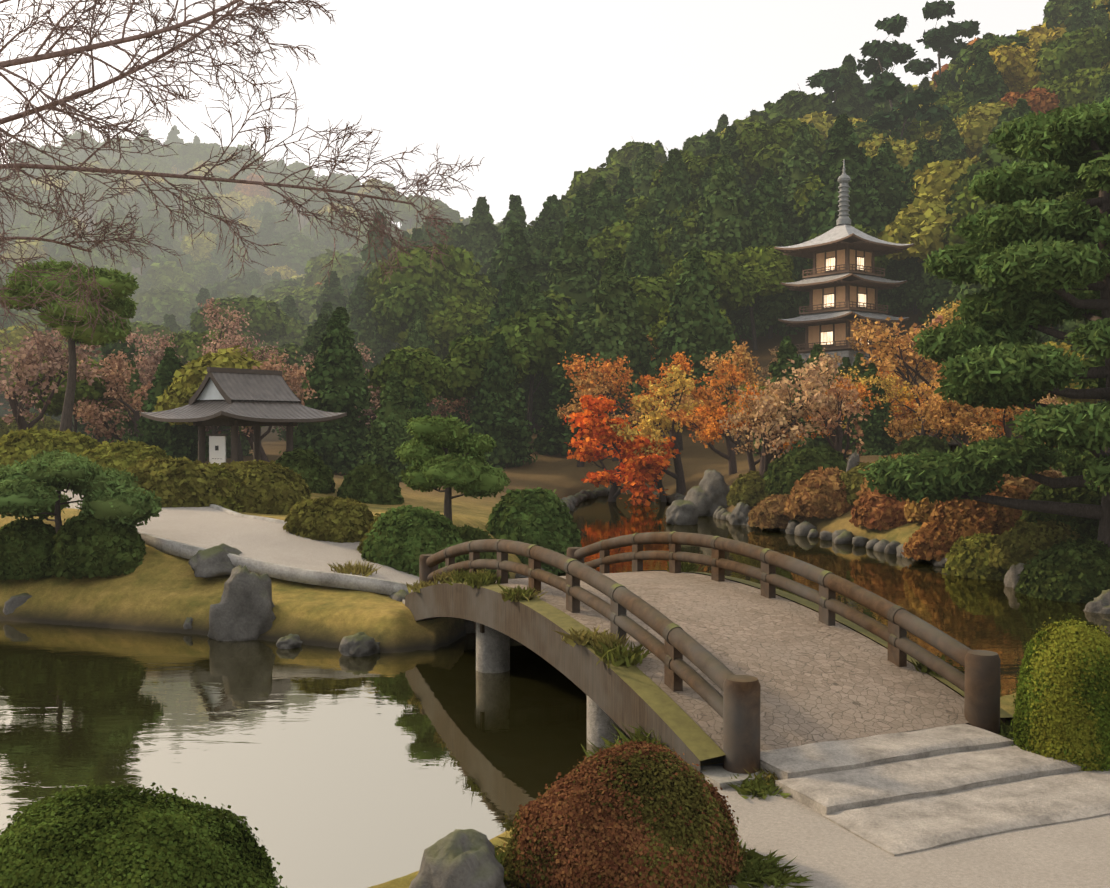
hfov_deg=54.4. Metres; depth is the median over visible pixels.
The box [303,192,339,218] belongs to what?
forest tree
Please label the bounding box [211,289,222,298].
forest tree
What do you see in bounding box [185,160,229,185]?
forest tree
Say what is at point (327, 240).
forest tree
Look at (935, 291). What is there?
forest tree
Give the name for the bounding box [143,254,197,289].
forest tree
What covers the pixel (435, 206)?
forest tree
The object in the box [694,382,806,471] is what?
tree
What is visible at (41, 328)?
forest tree
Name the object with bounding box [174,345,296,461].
forest tree
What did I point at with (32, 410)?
forest tree
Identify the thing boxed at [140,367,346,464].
pavilion
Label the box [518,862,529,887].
rock
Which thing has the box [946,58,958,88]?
forest tree
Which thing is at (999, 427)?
forest tree
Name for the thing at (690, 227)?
forest tree
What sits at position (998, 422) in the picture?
tree
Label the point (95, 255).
forest tree
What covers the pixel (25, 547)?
shrub
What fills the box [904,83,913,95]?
forest tree
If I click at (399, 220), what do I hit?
forest tree
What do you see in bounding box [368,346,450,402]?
forest tree
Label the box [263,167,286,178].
forest tree
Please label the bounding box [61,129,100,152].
forest tree
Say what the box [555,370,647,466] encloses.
tree
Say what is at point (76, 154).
forest tree
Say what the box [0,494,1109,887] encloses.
pond water
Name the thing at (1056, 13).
forest tree
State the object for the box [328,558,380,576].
grass tuft
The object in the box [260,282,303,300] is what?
forest tree
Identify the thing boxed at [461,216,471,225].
forest tree
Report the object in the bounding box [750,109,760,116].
forest tree
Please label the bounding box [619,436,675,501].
orange maple tree
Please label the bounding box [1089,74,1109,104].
forest tree
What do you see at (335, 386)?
forest tree
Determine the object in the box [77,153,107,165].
forest tree
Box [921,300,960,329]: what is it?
tree
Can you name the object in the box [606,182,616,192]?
forest tree
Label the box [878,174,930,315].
forest tree
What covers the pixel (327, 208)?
forest tree
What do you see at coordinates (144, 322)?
forest tree
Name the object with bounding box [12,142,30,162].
forest tree
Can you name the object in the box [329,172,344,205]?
forest tree
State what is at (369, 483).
shrub
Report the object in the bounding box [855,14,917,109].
forest tree
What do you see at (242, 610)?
rock
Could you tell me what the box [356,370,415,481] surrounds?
forest tree
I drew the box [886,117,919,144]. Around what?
forest tree
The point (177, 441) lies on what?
forest tree
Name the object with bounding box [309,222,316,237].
forest tree
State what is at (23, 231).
forest tree
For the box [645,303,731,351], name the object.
forest tree
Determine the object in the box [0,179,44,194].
forest tree
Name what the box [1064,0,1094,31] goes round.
forest tree
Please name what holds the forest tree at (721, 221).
on the ground at (156, 590)
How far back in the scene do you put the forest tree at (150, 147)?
303.77 m
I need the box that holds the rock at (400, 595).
[389,589,407,601]
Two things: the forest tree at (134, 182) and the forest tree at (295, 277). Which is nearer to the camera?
the forest tree at (295, 277)
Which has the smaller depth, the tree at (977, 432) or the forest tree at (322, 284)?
the tree at (977, 432)
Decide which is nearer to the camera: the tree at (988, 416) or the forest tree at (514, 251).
the tree at (988, 416)
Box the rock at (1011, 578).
[1004,563,1024,588]
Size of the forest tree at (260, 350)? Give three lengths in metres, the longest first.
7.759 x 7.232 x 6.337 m
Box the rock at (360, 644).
[339,632,379,656]
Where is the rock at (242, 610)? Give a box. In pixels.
[207,565,275,640]
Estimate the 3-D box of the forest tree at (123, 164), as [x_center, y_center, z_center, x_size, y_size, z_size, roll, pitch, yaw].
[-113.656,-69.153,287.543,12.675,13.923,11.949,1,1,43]
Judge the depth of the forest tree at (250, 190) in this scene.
280.31 m
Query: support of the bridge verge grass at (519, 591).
on the arched bridge
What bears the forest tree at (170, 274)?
on the ground at (156, 590)
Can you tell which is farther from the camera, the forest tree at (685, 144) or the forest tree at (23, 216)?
the forest tree at (23, 216)
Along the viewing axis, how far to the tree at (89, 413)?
54.35 m
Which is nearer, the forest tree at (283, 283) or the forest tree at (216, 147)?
the forest tree at (283, 283)
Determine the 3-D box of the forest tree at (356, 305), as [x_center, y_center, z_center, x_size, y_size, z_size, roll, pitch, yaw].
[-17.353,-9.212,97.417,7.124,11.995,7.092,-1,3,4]
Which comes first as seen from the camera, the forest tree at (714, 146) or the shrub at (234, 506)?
the shrub at (234, 506)
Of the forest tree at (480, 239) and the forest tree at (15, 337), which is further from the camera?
the forest tree at (480, 239)
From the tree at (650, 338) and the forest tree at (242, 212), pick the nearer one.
the tree at (650, 338)
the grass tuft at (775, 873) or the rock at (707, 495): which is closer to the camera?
the grass tuft at (775, 873)
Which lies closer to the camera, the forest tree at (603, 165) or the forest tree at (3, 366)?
the forest tree at (3, 366)
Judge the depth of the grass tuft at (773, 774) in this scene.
9.93 m
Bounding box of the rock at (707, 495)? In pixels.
[684,469,729,515]
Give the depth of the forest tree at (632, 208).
113.33 m
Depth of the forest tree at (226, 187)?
281.00 m
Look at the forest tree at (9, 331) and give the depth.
107.92 m
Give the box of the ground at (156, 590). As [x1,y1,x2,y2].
[0,186,1098,887]
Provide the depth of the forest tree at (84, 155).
307.16 m
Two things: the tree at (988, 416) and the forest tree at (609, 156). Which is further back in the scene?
the forest tree at (609, 156)
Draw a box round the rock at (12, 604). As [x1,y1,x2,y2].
[3,593,31,614]
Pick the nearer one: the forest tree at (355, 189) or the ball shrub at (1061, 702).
the ball shrub at (1061, 702)
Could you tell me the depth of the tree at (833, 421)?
41.42 m
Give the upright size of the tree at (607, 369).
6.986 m
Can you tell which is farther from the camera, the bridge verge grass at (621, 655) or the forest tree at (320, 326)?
the forest tree at (320, 326)
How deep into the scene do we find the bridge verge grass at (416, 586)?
18.93 m
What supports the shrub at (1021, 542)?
on the ground at (156, 590)
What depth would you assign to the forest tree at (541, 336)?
70.25 m
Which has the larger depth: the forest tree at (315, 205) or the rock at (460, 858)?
the forest tree at (315, 205)
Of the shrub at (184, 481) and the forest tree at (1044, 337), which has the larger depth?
the forest tree at (1044, 337)
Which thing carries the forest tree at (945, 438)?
on the ground at (156, 590)
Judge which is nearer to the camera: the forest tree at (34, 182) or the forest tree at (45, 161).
the forest tree at (34, 182)
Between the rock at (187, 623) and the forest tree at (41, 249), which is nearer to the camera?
the rock at (187, 623)
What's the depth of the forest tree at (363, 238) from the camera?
250.17 m
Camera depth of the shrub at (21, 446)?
35.01 m
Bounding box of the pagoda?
[774,160,913,366]
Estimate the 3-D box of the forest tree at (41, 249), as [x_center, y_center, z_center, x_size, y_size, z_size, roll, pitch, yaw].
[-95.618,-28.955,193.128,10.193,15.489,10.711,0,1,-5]
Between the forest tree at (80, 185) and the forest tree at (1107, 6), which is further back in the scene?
the forest tree at (80, 185)
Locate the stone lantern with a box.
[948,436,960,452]
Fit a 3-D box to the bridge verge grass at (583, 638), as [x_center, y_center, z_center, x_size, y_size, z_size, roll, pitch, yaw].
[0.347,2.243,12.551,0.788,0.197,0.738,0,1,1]
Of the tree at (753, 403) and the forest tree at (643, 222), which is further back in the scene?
the forest tree at (643, 222)
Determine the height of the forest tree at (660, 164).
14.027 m
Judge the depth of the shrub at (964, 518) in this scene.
29.09 m
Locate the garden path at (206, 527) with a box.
[61,489,440,584]
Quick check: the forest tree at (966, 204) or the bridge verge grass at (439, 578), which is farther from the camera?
the forest tree at (966, 204)
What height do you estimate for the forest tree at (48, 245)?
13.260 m
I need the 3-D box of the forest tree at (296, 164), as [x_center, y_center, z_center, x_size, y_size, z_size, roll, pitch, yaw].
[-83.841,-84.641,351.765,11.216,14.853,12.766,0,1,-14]
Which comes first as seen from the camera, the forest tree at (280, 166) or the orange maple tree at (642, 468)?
the orange maple tree at (642, 468)
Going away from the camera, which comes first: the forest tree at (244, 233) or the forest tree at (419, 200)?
the forest tree at (244, 233)
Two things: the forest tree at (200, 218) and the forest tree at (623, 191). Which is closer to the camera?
the forest tree at (623, 191)
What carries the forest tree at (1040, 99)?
on the ground at (156, 590)
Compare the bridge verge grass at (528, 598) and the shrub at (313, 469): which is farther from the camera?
the shrub at (313, 469)
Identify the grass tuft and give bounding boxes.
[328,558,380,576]
[494,836,510,853]
[494,843,529,884]
[581,736,674,759]
[600,723,665,746]
[721,839,793,880]
[722,849,823,887]
[726,772,789,799]
[744,767,778,790]
[998,722,1020,739]
[1000,719,1013,732]
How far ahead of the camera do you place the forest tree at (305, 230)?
267.65 m
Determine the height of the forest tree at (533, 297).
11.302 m
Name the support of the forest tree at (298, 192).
on the ground at (156, 590)
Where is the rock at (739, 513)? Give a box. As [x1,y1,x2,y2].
[728,502,750,524]
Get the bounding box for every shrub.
[0,412,59,437]
[0,425,100,467]
[0,518,55,580]
[0,778,286,887]
[42,508,145,579]
[78,438,173,471]
[120,456,239,507]
[195,462,243,511]
[220,460,311,514]
[275,448,335,493]
[283,496,373,542]
[336,461,404,504]
[357,513,394,552]
[361,505,468,576]
[455,524,509,577]
[485,486,584,574]
[501,739,752,887]
[726,470,778,506]
[748,494,811,529]
[763,444,847,494]
[783,466,854,518]
[839,462,872,504]
[849,487,913,530]
[855,453,917,496]
[891,435,950,454]
[901,520,957,561]
[903,497,937,522]
[928,481,1029,541]
[942,532,1007,580]
[988,517,1083,569]
[1000,466,1061,495]
[1009,613,1109,770]
[1015,538,1109,602]
[1019,474,1101,540]
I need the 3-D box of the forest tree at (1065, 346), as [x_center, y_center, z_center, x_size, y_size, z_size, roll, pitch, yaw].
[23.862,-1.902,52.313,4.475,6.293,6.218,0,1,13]
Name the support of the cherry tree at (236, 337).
on the ground at (156, 590)
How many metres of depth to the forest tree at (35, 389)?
63.10 m
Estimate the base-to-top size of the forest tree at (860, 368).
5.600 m
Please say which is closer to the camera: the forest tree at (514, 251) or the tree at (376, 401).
the tree at (376, 401)
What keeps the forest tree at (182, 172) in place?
on the ground at (156, 590)
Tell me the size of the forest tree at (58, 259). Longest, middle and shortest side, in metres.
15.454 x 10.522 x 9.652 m
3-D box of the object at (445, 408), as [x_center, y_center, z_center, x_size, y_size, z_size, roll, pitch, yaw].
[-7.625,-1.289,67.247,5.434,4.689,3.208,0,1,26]
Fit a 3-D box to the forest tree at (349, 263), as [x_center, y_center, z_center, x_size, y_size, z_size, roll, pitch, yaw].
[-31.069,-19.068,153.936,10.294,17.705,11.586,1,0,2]
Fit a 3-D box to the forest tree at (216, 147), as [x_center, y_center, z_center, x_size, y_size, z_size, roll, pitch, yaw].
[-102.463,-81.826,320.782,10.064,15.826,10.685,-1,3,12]
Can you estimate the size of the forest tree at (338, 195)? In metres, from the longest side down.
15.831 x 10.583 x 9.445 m
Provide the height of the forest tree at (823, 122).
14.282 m
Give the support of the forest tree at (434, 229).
on the ground at (156, 590)
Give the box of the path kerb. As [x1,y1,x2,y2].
[66,503,412,594]
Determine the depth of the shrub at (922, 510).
32.92 m
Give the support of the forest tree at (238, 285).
on the ground at (156, 590)
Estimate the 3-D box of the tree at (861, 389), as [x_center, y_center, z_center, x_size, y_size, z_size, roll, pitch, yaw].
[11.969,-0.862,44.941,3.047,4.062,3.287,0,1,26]
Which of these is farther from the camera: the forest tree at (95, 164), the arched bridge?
the forest tree at (95, 164)
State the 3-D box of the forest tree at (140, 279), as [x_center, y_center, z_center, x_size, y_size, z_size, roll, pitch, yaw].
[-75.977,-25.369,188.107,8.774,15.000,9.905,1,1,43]
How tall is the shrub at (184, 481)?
1.613 m
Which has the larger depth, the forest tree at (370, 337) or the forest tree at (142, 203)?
the forest tree at (142, 203)
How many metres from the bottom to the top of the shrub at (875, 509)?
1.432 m
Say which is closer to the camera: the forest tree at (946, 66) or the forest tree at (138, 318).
the forest tree at (138, 318)
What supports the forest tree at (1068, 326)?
on the ground at (156, 590)
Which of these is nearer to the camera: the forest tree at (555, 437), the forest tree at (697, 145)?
the forest tree at (555, 437)
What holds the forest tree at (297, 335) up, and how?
on the ground at (156, 590)
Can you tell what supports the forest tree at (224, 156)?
on the ground at (156, 590)
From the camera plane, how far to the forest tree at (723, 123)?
185.09 m
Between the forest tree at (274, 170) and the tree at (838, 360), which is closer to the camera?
the tree at (838, 360)
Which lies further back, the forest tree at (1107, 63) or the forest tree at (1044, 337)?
the forest tree at (1107, 63)
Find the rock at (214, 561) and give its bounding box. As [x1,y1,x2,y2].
[188,543,241,577]
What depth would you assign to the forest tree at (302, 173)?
331.87 m
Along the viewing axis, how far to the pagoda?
83.32 m
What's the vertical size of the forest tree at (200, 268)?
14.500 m
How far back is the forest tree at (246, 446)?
67.35 m
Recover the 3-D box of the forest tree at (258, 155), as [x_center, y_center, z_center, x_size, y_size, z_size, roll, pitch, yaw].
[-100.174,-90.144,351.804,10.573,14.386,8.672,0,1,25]
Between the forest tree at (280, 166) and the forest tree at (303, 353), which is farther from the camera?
the forest tree at (280, 166)
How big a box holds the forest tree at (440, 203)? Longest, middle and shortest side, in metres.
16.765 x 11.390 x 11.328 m
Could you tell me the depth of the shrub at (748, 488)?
42.92 m
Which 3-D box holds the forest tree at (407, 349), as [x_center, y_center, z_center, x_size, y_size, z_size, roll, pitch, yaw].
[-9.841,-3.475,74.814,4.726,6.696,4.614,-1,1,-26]
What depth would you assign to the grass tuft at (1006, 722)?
11.54 m
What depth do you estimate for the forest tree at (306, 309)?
125.40 m
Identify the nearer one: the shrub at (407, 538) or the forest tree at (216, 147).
the shrub at (407, 538)
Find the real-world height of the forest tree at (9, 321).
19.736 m
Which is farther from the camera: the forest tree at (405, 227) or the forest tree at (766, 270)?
the forest tree at (405, 227)
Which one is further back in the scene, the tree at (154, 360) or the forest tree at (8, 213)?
the forest tree at (8, 213)
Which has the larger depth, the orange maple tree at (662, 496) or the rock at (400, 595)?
the orange maple tree at (662, 496)
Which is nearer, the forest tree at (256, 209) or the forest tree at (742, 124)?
the forest tree at (742, 124)
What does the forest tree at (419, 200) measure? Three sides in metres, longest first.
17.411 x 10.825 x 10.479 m
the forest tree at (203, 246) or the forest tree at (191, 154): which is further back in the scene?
the forest tree at (191, 154)
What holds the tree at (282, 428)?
on the ground at (156, 590)
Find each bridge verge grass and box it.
[401,580,439,592]
[433,570,459,584]
[442,568,481,585]
[456,570,500,588]
[464,572,493,586]
[470,568,495,578]
[498,585,539,601]
[501,586,547,601]
[553,624,612,646]
[588,640,650,667]
[589,631,630,653]
[666,560,703,572]
[911,653,946,676]
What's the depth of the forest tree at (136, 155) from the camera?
295.70 m
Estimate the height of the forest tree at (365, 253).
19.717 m
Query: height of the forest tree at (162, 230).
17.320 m
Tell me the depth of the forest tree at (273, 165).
376.93 m
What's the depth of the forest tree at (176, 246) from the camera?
229.09 m
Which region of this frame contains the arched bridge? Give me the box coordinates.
[402,531,1109,855]
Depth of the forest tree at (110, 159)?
319.09 m
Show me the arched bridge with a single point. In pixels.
(825, 699)
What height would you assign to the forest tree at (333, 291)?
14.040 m
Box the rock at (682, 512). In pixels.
[666,500,698,524]
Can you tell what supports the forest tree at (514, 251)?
on the ground at (156, 590)
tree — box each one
[0,162,6,176]
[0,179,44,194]
[0,185,55,223]
[0,223,22,236]
[0,240,49,264]
[0,241,13,253]
[0,257,138,431]
[0,259,15,281]
[0,280,18,328]
[0,322,67,395]
[0,325,65,342]
[0,329,106,429]
[0,356,7,376]
[0,392,23,408]
[0,406,22,416]
[0,449,162,532]
[5,140,38,162]
[7,221,68,242]
[9,310,42,325]
[10,168,25,179]
[11,353,107,431]
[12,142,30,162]
[14,201,45,224]
[15,232,53,246]
[24,155,56,180]
[24,328,80,432]
[28,255,70,266]
[28,320,59,336]
[29,143,75,163]
[29,207,68,228]
[30,176,68,189]
[36,371,114,432]
[37,161,72,184]
[41,241,52,256]
[45,187,82,215]
[46,238,107,262]
[50,236,84,248]
[52,147,65,162]
[52,220,90,240]
[54,231,62,239]
[57,141,82,163]
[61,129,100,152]
[62,246,103,268]
[64,342,101,407]
[67,172,118,231]
[67,215,89,235]
[69,160,109,205]
[72,327,147,442]
[73,349,154,442]
[76,141,93,163]
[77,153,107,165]
[82,372,149,443]
[92,168,132,198]
[93,206,115,220]
[93,210,131,240]
[94,322,191,367]
[97,197,141,217]
[97,256,147,289]
[98,226,152,267]
[100,153,120,163]
[101,136,125,159]
[101,144,116,157]
[107,157,131,202]
[107,346,218,431]
[109,360,146,442]
[114,202,126,214]
[117,169,164,195]
[117,297,285,379]
[121,136,138,151]
[121,137,157,159]
[126,140,144,200]
[126,288,146,297]
[126,346,208,463]
[128,154,172,173]
[129,181,180,213]
[129,215,176,254]
[132,287,185,321]
[132,333,144,370]
[133,315,142,321]
[135,321,163,324]
[138,203,185,237]
[139,129,149,139]
[140,250,194,274]
[140,288,197,324]
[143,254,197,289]
[146,261,204,293]
[152,351,251,433]
[155,143,183,173]
[163,125,183,144]
[163,314,180,332]
[164,178,197,202]
[164,330,239,364]
[167,207,183,236]
[171,164,186,174]
[172,236,182,251]
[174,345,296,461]
[175,142,214,188]
[179,208,212,232]
[179,324,187,330]
[180,229,236,261]
[181,219,213,239]
[181,258,222,284]
[182,309,192,326]
[183,191,222,219]
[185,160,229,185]
[186,287,210,331]
[189,295,291,347]
[193,135,200,143]
[198,277,253,296]
[199,171,239,194]
[201,142,225,153]
[205,341,252,457]
[207,216,256,249]
[209,223,242,280]
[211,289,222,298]
[212,151,232,170]
[212,192,231,217]
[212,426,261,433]
[218,351,317,461]
[221,268,271,284]
[221,290,256,298]
[223,144,235,154]
[225,191,251,216]
[230,147,246,174]
[230,173,271,197]
[231,207,249,260]
[234,144,264,162]
[234,244,247,263]
[235,160,264,178]
[238,216,261,259]
[239,210,246,218]
[242,345,290,444]
[244,149,252,161]
[244,270,262,286]
[245,194,276,215]
[249,201,279,219]
[249,278,280,298]
[252,316,311,348]
[259,201,273,220]
[260,209,298,238]
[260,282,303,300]
[262,159,278,170]
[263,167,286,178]
[263,175,292,201]
[263,265,297,279]
[264,274,303,294]
[267,285,320,308]
[271,271,282,281]
[272,313,328,440]
[274,363,309,431]
[276,159,300,216]
[277,343,304,374]
[279,295,304,323]
[279,310,372,475]
[280,175,307,214]
[286,160,314,176]
[288,182,322,226]
[290,167,316,207]
[290,343,374,386]
[291,274,304,279]
[293,286,349,323]
[293,306,374,456]
[299,216,318,235]
[299,326,313,358]
[301,249,363,287]
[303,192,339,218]
[308,270,348,326]
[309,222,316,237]
[311,179,341,199]
[313,219,357,250]
[313,242,333,253]
[314,277,353,288]
[317,208,359,224]
[317,301,371,409]
[318,202,357,216]
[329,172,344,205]
[335,240,364,254]
[336,173,345,180]
[337,180,353,201]
[341,175,361,188]
[345,177,359,208]
[346,275,392,346]
[347,211,392,295]
[348,245,405,289]
[350,247,364,263]
[353,222,369,243]
[354,178,395,204]
[354,297,396,408]
[355,378,431,426]
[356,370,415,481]
[358,188,398,216]
[359,201,370,219]
[360,243,498,309]
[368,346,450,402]
[371,283,451,343]
[377,200,390,222]
[381,346,441,363]
[382,181,402,199]
[385,224,402,240]
[391,197,421,221]
[392,233,434,250]
[393,198,422,228]
[394,293,494,358]
[394,414,510,523]
[400,194,413,230]
[402,309,442,415]
[406,228,426,249]
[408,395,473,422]
[410,385,431,419]
[411,214,422,228]
[412,222,422,227]
[413,206,431,223]
[414,195,432,203]
[419,220,445,230]
[421,199,449,208]
[421,202,444,209]
[422,214,441,235]
[423,228,437,248]
[432,207,460,224]
[435,222,501,250]
[436,334,529,404]
[438,325,486,434]
[459,196,498,279]
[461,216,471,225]
[468,333,536,467]
[482,194,533,269]
[483,267,537,421]
[485,272,502,306]
[487,308,591,428]
[492,220,543,290]
[512,280,555,427]
[527,220,534,227]
[531,194,557,233]
[532,336,607,455]
[540,290,578,328]
[542,199,566,243]
[544,222,601,315]
[546,297,556,317]
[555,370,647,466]
[558,351,653,460]
[560,188,586,239]
[561,183,591,215]
[562,395,680,505]
[566,165,619,194]
[576,176,613,243]
[576,250,654,424]
[579,305,595,341]
[587,219,683,282]
[596,162,619,169]
[597,202,628,284]
[601,365,703,494]
[606,148,616,163]
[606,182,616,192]
[610,140,665,166]
[611,166,637,208]
[614,159,663,183]
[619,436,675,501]
[623,195,655,226]
[623,208,669,269]
[623,229,664,365]
[628,274,678,368]
[628,352,701,450]
[632,143,658,198]
[639,247,755,423]
[640,335,659,376]
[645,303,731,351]
[646,148,698,238]
[649,148,745,192]
[654,140,667,162]
[661,215,702,241]
[661,249,756,310]
[661,359,747,474]
[665,219,688,260]
[666,197,704,222]
[669,341,772,454]
[679,131,720,156]
[680,154,756,326]
[682,137,690,149]
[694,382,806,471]
[706,136,720,155]
[714,114,728,133]
[715,115,768,144]
[719,125,756,206]
[719,353,859,477]
[719,383,815,463]
[725,384,769,443]
[731,245,796,350]
[733,117,826,183]
[734,203,807,339]
[742,167,808,310]
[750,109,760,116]
[750,336,804,456]
[761,346,778,376]
[762,85,834,125]
[776,124,821,242]
[776,344,847,455]
[791,155,872,218]
[794,370,869,461]
[796,112,893,308]
[796,200,811,260]
[797,110,854,139]
[802,373,883,461]
[805,66,849,115]
[805,224,891,273]
[821,127,831,160]
[822,348,842,381]
[832,54,871,121]
[834,357,851,391]
[840,366,916,428]
[842,353,895,447]
[842,363,898,455]
[846,314,945,439]
[848,318,896,370]
[852,118,866,126]
[853,116,890,144]
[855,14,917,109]
[858,96,1109,551]
[858,132,918,182]
[862,142,907,299]
[864,82,876,92]
[865,80,951,148]
[869,80,904,116]
[873,105,884,114]
[876,367,930,420]
[877,189,961,263]
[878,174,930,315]
[884,367,982,442]
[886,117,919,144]
[889,130,903,144]
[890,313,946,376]
[890,382,932,435]
[894,359,934,385]
[904,0,979,87]
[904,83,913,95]
[904,138,936,184]
[907,88,970,141]
[911,155,986,197]
[912,81,936,91]
[915,125,972,158]
[915,384,1001,448]
[916,193,959,329]
[918,76,932,91]
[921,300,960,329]
[927,407,969,447]
[932,37,980,86]
[933,116,970,161]
[933,390,1022,442]
[935,72,955,97]
[937,203,995,320]
[937,399,1045,444]
[939,100,1015,156]
[939,186,1075,245]
[944,284,1060,451]
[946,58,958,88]
[950,145,1035,194]
[953,48,1009,157]
[954,31,1030,87]
[955,32,992,86]
[963,41,1043,94]
[963,286,984,322]
[976,405,1025,439]
[981,107,1011,158]
[997,87,1062,114]
[1001,98,1033,126]
[1017,22,1066,51]
[1019,393,1067,433]
[1032,20,1109,82]
[1033,67,1108,108]
[1035,324,1056,343]
[1042,341,1104,405]
[1043,0,1094,29]
[1050,321,1060,341]
[1054,318,1105,404]
[1060,0,1108,28]
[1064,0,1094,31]
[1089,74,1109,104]
[1092,4,1108,32]
[1099,65,1109,81]
[1100,60,1109,70]
[1101,0,1109,43]
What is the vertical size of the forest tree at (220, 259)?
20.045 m
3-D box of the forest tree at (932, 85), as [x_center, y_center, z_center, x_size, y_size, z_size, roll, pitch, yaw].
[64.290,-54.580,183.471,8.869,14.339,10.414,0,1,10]
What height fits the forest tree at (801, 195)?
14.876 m
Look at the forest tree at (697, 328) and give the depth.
70.07 m
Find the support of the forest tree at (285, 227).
on the ground at (156, 590)
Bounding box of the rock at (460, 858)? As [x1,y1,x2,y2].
[409,829,505,887]
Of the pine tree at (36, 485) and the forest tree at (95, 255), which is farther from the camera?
the forest tree at (95, 255)
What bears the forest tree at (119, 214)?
on the ground at (156, 590)
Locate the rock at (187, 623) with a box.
[183,617,192,629]
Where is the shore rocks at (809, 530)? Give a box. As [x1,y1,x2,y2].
[515,487,946,578]
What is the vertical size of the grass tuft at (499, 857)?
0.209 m
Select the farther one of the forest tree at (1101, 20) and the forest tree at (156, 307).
the forest tree at (156, 307)
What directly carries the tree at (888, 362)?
on the ground at (156, 590)
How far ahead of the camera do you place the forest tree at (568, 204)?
149.06 m
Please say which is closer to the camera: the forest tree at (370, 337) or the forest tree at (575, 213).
the forest tree at (370, 337)
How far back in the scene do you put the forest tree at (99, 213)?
242.50 m
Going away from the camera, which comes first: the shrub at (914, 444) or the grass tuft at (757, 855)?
the grass tuft at (757, 855)
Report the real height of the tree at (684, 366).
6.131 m
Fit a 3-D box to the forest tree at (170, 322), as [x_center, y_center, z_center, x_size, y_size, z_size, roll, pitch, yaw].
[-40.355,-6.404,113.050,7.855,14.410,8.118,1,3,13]
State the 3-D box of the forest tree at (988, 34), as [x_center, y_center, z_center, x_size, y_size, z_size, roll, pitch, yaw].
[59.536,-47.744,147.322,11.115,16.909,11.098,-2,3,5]
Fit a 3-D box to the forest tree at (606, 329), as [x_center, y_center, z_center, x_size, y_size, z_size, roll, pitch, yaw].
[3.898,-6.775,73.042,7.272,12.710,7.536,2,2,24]
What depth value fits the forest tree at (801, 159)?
107.92 m
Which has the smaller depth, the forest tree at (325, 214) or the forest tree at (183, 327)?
the forest tree at (183, 327)
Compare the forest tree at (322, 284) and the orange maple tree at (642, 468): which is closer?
the orange maple tree at (642, 468)
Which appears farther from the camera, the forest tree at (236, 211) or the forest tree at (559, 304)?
the forest tree at (236, 211)
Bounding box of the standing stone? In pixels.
[846,450,859,471]
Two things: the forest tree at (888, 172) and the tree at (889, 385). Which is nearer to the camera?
the tree at (889, 385)
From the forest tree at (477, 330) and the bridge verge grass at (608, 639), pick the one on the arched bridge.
the bridge verge grass at (608, 639)
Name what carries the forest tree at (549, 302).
on the ground at (156, 590)
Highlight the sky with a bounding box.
[0,0,1047,227]
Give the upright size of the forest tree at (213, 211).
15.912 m
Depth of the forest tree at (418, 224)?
309.37 m
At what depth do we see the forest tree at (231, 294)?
149.73 m
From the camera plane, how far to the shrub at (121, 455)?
33.33 m
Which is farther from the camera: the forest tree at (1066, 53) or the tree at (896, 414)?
the forest tree at (1066, 53)
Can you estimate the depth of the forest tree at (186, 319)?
154.09 m
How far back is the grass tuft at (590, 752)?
10.70 m
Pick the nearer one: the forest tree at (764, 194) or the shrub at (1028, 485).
the shrub at (1028, 485)
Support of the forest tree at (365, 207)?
on the ground at (156, 590)
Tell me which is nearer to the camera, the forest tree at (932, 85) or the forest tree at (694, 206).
the forest tree at (694, 206)
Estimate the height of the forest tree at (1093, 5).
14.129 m
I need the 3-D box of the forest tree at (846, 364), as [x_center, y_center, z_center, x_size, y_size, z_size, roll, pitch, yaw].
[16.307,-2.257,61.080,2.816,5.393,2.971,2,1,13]
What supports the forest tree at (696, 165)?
on the ground at (156, 590)
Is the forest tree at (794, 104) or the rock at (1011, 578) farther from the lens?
the forest tree at (794, 104)
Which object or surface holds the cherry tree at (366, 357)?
on the ground at (156, 590)
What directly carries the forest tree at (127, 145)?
on the ground at (156, 590)
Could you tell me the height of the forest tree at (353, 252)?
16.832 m
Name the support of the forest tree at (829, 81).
on the ground at (156, 590)
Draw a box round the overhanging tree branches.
[0,0,482,382]
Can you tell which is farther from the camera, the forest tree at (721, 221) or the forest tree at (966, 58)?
the forest tree at (966, 58)
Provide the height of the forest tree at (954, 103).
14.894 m
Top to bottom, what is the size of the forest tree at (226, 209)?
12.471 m
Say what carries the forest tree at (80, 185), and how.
on the ground at (156, 590)
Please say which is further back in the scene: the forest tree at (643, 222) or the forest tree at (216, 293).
the forest tree at (216, 293)
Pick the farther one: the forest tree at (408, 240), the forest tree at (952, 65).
the forest tree at (952, 65)
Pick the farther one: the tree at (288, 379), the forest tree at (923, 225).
the forest tree at (923, 225)
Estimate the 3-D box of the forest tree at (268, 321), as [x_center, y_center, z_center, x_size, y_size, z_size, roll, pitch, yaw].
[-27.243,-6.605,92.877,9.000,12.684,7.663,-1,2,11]
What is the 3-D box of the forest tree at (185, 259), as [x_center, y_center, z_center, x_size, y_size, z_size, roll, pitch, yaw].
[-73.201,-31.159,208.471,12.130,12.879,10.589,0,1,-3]
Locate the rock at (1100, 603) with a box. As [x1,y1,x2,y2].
[1083,589,1109,613]
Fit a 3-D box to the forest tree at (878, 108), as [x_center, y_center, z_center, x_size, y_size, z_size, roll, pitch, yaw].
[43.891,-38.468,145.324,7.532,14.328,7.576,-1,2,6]
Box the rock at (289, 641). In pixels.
[276,634,302,648]
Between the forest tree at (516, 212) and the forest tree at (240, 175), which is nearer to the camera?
the forest tree at (516, 212)
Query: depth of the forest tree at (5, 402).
93.64 m
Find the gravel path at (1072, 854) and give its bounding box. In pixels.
[504,771,1109,887]

